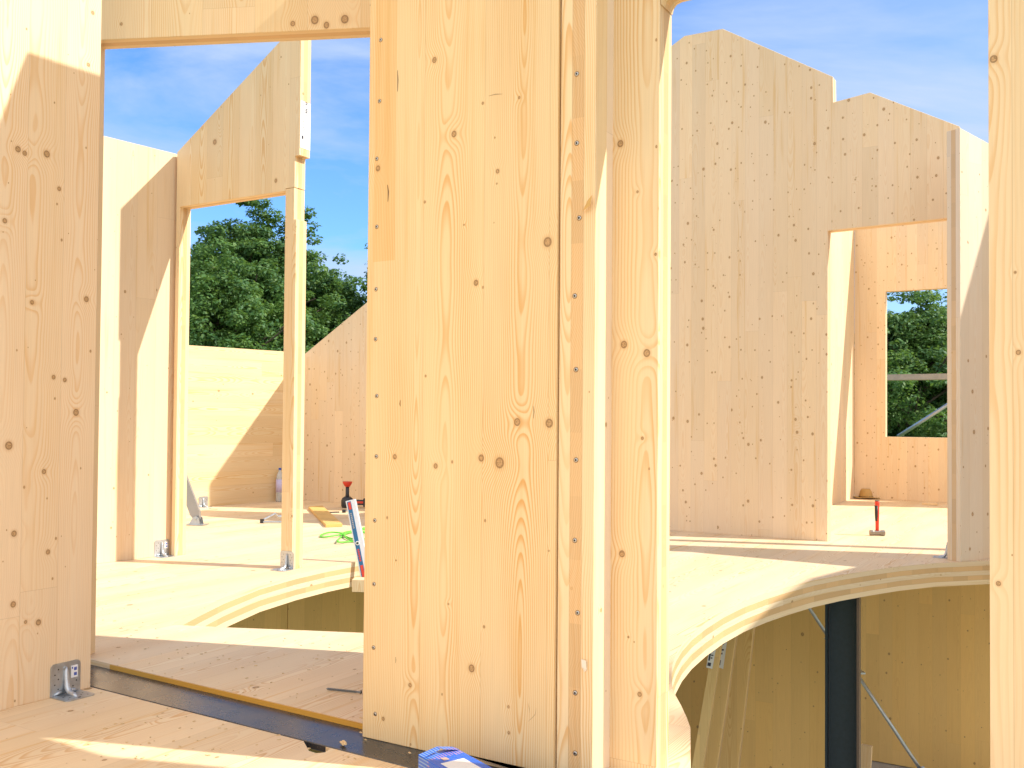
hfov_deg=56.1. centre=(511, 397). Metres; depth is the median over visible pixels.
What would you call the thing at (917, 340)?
broadleaf tree
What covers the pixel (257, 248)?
broadleaf tree
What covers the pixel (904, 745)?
push pull prop
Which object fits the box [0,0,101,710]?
wall panel
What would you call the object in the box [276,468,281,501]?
bottle
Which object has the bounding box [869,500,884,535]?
club hammer
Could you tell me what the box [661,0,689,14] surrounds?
door lintel
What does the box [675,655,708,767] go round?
wall
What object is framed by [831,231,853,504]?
wall panel
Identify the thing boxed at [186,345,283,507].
parapet wall
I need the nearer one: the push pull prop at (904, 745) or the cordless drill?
the push pull prop at (904, 745)
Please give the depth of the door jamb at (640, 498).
2.47 m
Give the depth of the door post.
5.69 m
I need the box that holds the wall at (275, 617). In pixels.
[228,603,287,629]
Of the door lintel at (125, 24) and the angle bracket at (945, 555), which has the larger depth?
the angle bracket at (945, 555)
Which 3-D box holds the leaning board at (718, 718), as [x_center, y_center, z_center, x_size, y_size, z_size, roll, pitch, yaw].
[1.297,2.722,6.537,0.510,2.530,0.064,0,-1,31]
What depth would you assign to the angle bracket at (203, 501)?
9.44 m
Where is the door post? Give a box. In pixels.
[281,188,306,568]
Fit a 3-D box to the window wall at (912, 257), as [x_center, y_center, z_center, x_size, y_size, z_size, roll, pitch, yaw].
[5.477,-0.516,10.368,3.400,3.350,0.090,0,-1,31]
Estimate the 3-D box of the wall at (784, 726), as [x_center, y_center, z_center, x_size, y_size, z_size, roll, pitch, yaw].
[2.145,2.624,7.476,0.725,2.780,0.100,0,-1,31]
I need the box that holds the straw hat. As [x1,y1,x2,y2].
[853,489,875,497]
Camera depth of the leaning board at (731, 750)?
6.62 m
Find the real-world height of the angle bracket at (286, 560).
0.107 m
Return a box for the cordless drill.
[341,481,364,507]
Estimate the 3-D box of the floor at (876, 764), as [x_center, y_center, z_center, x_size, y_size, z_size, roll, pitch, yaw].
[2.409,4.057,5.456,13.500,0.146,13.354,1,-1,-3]
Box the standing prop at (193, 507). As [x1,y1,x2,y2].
[186,475,208,524]
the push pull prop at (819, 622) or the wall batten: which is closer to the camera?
the wall batten
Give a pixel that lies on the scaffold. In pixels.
(897, 377)
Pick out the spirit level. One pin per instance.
(356, 526)
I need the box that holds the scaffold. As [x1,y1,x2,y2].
[887,373,946,436]
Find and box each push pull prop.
[808,608,865,673]
[861,678,924,767]
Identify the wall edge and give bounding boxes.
[557,0,606,767]
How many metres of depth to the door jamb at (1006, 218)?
2.03 m
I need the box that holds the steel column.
[825,597,860,767]
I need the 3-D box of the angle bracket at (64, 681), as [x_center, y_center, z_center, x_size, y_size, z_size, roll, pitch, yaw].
[-1.424,0.917,3.116,0.091,0.107,0.105,0,-1,32]
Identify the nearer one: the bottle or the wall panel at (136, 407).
the wall panel at (136, 407)
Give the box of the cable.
[320,527,364,542]
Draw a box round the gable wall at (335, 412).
[303,303,366,502]
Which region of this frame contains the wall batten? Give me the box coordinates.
[603,0,613,767]
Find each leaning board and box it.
[692,644,722,767]
[704,636,737,767]
[719,628,754,767]
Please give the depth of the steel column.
5.89 m
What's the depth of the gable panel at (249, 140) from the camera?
5.95 m
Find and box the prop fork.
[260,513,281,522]
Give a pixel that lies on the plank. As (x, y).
(325, 517)
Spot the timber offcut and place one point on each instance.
(866, 755)
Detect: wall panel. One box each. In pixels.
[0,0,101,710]
[97,136,176,563]
[363,0,561,767]
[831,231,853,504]
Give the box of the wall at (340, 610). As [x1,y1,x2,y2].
[288,587,363,632]
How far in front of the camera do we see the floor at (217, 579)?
5.25 m
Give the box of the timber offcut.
[861,743,872,767]
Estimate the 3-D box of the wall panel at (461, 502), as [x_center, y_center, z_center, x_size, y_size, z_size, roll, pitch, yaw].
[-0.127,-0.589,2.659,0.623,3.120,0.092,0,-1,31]
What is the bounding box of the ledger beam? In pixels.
[352,577,363,591]
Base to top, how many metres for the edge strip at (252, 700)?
0.016 m
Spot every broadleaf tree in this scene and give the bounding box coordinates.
[189,198,366,350]
[189,234,339,352]
[242,207,359,349]
[314,251,366,344]
[328,243,367,331]
[887,289,946,437]
[887,292,946,436]
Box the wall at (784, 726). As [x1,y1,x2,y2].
[740,605,824,767]
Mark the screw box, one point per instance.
(450, 757)
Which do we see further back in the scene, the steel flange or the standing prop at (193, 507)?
the standing prop at (193, 507)
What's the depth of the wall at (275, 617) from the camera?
7.62 m
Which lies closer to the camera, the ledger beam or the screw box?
the screw box
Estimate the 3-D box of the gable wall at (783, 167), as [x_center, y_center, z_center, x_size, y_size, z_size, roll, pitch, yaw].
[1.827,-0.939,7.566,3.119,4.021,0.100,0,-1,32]
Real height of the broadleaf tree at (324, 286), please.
8.809 m
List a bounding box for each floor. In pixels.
[0,687,406,767]
[91,498,989,767]
[871,761,910,767]
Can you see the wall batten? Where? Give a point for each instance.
(608, 398)
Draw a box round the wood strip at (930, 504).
[922,503,937,505]
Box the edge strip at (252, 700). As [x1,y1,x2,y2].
[110,665,362,728]
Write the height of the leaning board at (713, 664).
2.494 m
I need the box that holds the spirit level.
[346,499,364,576]
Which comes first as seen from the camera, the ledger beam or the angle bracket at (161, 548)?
the ledger beam
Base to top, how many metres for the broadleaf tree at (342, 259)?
7.912 m
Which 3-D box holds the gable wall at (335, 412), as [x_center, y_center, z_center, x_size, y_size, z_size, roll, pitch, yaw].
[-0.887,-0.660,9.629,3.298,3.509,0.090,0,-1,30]
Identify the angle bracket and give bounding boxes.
[50,659,93,701]
[154,539,175,557]
[199,496,208,507]
[271,551,293,571]
[933,542,947,558]
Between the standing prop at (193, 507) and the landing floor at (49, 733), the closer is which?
the landing floor at (49, 733)
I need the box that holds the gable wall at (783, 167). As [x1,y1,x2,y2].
[669,29,959,540]
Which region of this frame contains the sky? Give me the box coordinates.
[104,0,988,313]
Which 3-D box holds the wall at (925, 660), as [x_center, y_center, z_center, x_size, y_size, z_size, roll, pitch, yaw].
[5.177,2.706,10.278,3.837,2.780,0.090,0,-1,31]
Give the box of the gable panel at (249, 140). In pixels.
[171,40,310,555]
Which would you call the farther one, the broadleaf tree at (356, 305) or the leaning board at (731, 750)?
the broadleaf tree at (356, 305)
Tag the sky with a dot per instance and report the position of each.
(930, 57)
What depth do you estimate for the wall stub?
6.24 m
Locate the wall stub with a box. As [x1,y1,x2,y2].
[947,128,989,561]
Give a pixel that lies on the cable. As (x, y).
(344, 535)
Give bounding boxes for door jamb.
[609,0,671,767]
[988,0,1023,767]
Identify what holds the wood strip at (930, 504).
on the floor at (217, 579)
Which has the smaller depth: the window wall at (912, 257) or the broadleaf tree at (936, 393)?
the window wall at (912, 257)
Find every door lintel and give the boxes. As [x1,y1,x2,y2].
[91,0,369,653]
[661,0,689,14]
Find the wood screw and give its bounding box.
[326,688,361,693]
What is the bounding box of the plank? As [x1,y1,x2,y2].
[308,505,341,526]
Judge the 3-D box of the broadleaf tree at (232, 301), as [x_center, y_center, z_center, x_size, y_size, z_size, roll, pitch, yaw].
[-6.132,0.587,18.993,5.889,7.562,5.633,-1,-2,41]
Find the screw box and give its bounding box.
[418,746,491,767]
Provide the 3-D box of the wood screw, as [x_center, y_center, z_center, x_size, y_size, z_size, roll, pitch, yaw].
[-0.550,0.956,3.137,0.128,0.014,0.014,0,-1,17]
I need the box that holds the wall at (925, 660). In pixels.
[861,584,989,767]
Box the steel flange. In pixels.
[90,665,497,767]
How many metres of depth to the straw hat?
11.07 m
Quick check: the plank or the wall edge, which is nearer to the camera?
the wall edge
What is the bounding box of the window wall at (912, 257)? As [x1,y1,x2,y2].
[854,221,946,501]
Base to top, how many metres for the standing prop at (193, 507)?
1.626 m
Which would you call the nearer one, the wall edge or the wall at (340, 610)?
the wall edge

